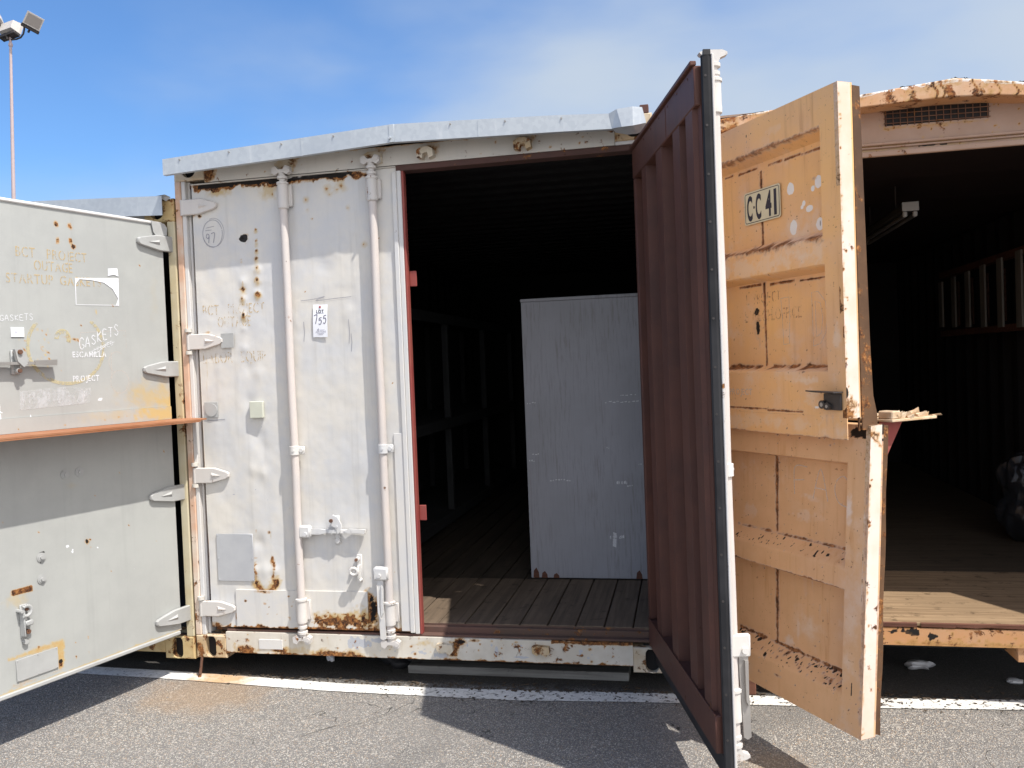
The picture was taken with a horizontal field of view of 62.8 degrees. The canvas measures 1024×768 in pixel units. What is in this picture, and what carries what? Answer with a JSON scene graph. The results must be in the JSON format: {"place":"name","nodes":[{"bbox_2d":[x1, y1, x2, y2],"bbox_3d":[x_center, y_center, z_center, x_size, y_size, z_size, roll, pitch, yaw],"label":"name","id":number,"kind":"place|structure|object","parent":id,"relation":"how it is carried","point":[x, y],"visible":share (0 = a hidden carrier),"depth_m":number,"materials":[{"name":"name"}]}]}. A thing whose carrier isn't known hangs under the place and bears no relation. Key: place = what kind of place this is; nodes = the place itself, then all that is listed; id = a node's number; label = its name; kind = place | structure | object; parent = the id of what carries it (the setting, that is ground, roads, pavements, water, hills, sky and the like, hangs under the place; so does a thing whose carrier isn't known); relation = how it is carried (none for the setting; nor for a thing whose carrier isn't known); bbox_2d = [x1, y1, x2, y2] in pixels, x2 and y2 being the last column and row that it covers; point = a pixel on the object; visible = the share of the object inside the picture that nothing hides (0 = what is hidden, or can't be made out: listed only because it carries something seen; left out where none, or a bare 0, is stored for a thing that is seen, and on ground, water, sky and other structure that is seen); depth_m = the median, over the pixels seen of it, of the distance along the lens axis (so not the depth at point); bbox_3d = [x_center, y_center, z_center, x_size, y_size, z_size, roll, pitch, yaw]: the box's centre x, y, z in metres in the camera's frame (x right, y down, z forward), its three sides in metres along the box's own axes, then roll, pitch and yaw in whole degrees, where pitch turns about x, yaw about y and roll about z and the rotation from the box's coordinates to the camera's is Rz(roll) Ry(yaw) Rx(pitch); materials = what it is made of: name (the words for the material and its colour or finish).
{"place":"outdoors","nodes":[
{"label":"outdoors","id":0,"kind":"place"},
{"bbox_2d":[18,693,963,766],"bbox_3d":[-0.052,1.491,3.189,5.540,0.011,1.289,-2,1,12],"label":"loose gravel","id":1,"kind":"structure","parent":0,"point":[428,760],"depth_m":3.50,"materials":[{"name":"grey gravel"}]},
{"bbox_2d":[0,646,1023,767],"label":"ground","id":2,"kind":"structure","parent":0,"point":[100,722],"depth_m":3.67,"materials":[{"name":"grey asphalt"}]},
{"bbox_2d":[0,11,43,198],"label":"floodlight mast","id":3,"kind":"object","parent":2,"relation":"on","point":[10,31],"visible":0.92,"depth_m":33.20,"materials":[{"name":"metal"}]},
{"bbox_2d":[0,194,206,701],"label":"shipping container","id":4,"kind":"object","parent":2,"relation":"on","point":[96,562],"visible":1,"depth_m":3.92,"materials":[{"name":"metal"}]},
{"bbox_2d":[0,197,178,434],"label":"door","id":5,"kind":"structure","parent":4,"relation":"in","point":[83,327],"depth_m":3.89,"materials":[{"name":"grey paint"}]},
{"bbox_2d":[0,418,206,701],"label":"door","id":6,"kind":"structure","parent":4,"relation":"in","point":[89,572],"depth_m":3.88,"materials":[{"name":"grey paint"}]},
{"bbox_2d":[326,656,334,661],"bbox_3d":[-0.982,1.478,4.534,0.045,0.039,0.043,-3,1,-11],"label":"pebble","id":7,"kind":"object","parent":2,"relation":"on","point":[330,658],"visible":0.8,"depth_m":4.52,"materials":[{"name":"white stone"}]},
{"bbox_2d":[381,658,412,668],"bbox_3d":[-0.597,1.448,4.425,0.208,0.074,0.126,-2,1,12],"label":"tire","id":8,"kind":"object","parent":2,"relation":"on","point":[398,663],"visible":0.5,"depth_m":4.38,"materials":[{"name":"black rubber"}]},
{"bbox_2d":[162,49,751,767],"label":"shipping container","id":9,"kind":"object","parent":2,"relation":"on","point":[308,511],"visible":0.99,"depth_m":4.20,"materials":[{"name":"metal"}]},
{"bbox_2d":[180,154,426,648],"bbox_3d":[-1.064,0.109,4.226,1.247,2.421,0.134,-2,1,12],"label":"door","id":10,"kind":"structure","parent":9,"relation":"in","point":[310,472],"depth_m":4.22,"materials":[{"name":"white paint"}]},
{"bbox_2d":[313,304,327,336],"bbox_3d":[-0.959,-0.316,4.192,0.083,0.165,0.006,-2,1,12],"label":"paper tag","id":11,"kind":"object","parent":10,"relation":"attached to","point":[320,328],"visible":1,"depth_m":4.19,"materials":[{"name":"white paper"}]},
{"bbox_2d":[411,308,518,543],"bbox_3d":[-0.658,0.275,7.541,0.635,1.697,3.990,-2,1,12],"label":"storage shelf","id":12,"kind":"object","parent":9,"relation":"in","point":[453,486],"visible":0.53,"depth_m":8.11,"materials":[{"name":"black metal"}]},
{"bbox_2d":[520,293,647,578],"bbox_3d":[0.489,0.307,5.188,0.712,1.655,0.622,-2,1,12],"label":"plywood cabinet","id":13,"kind":"object","parent":9,"relation":"on","point":[583,416],"visible":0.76,"depth_m":4.89,"materials":[{"name":"white"}]},
{"bbox_2d":[629,49,751,767],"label":"door","id":14,"kind":"structure","parent":9,"relation":"in","point":[696,643],"depth_m":3.01,"materials":[{"name":"brown paint"}]},
{"bbox_2d":[408,659,630,680],"bbox_3d":[0.033,1.444,4.269,1.127,0.042,0.155,-2,1,12],"label":"timber board","id":15,"kind":"object","parent":2,"relation":"on","point":[532,670],"visible":0.8,"depth_m":4.21,"materials":[{"name":"grey wood"}]},
{"bbox_2d":[78,666,1023,709],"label":"parking line","id":16,"kind":"object","parent":2,"relation":"on","point":[1002,704],"visible":0.81,"depth_m":3.98,"materials":[{"name":"paint"}]},
{"bbox_2d":[198,657,202,676],"bbox_3d":[-1.621,1.477,4.366,0.032,0.103,0.018,-3,2,-36],"label":"steel bar","id":17,"kind":"object","parent":16,"relation":"on","point":[200,667],"visible":1,"depth_m":4.36,"materials":[{"name":"brown metal"}]},
{"bbox_2d":[224,664,1023,713],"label":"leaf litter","id":18,"kind":"object","parent":2,"relation":"on","point":[529,690],"visible":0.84,"depth_m":3.99,"materials":[{"name":"brown plant"}]},
{"bbox_2d":[739,680,755,694],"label":"support block","id":19,"kind":"structure","parent":2,"relation":"on","point":[752,688],"depth_m":3.85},
{"bbox_2d":[720,77,1023,739],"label":"shipping container","id":20,"kind":"object","parent":19,"relation":"on","point":[877,427],"visible":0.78,"depth_m":3.50,"materials":[{"name":"paint"}]},
{"bbox_2d":[721,81,877,439],"bbox_3d":[0.974,-0.426,3.359,0.175,1.231,1.027,-3,1,-24],"label":"door","id":21,"kind":"structure","parent":20,"relation":"in","point":[797,281],"depth_m":3.12,"materials":[{"name":"paint"}]},
{"bbox_2d":[744,183,780,225],"bbox_3d":[0.997,-0.713,3.344,0.003,0.131,0.224,-3,1,-21],"label":"number sign","id":22,"kind":"object","parent":21,"relation":"attached to","point":[762,204],"visible":1,"depth_m":3.34,"materials":[{"name":"white metal"}]},
{"bbox_2d":[730,407,941,739],"bbox_3d":[1.167,0.658,3.441,0.450,1.133,1.057,-3,2,-26],"label":"door","id":23,"kind":"structure","parent":20,"relation":"in","point":[809,513],"depth_m":3.17,"materials":[{"name":"paint"}]},
{"bbox_2d":[865,186,918,244],"bbox_3d":[2.257,-1.027,5.084,0.085,0.219,1.191,-2,1,12],"label":"ceiling light","id":24,"kind":"object","parent":20,"relation":"hanging from","point":[899,213],"visible":0.84,"depth_m":4.81,"materials":[{"name":"metal"}]},
{"bbox_2d":[938,245,1023,336],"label":"slatted rack","id":25,"kind":"object","parent":20,"relation":"attached to","point":[1017,253],"visible":1,"depth_m":5.99,"materials":[{"name":"black metal"}]},
{"bbox_2d":[994,451,1023,541],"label":"plastic bag","id":26,"kind":"object","parent":20,"relation":"on","point":[1009,506],"visible":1,"depth_m":5.04,"materials":[{"name":"grey plastic"}]},
{"bbox_2d":[904,659,935,669],"bbox_3d":[1.998,1.369,4.105,0.144,0.044,0.076,-2,1,12],"label":"paper scrap","id":27,"kind":"object","parent":2,"relation":"on","point":[914,664],"visible":1,"depth_m":4.08,"materials":[{"name":"paper"}]},
{"bbox_2d":[1006,678,1022,683],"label":"paper scrap","id":28,"kind":"object","parent":2,"relation":"on","point":[1014,681],"visible":1,"depth_m":3.87,"materials":[{"name":"paper"}]},
{"bbox_2d":[0,0,1023,200],"label":"sky","id":29,"kind":"structure","parent":0,"point":[105,91],"materials":[{"name":"blue"}]}
]}

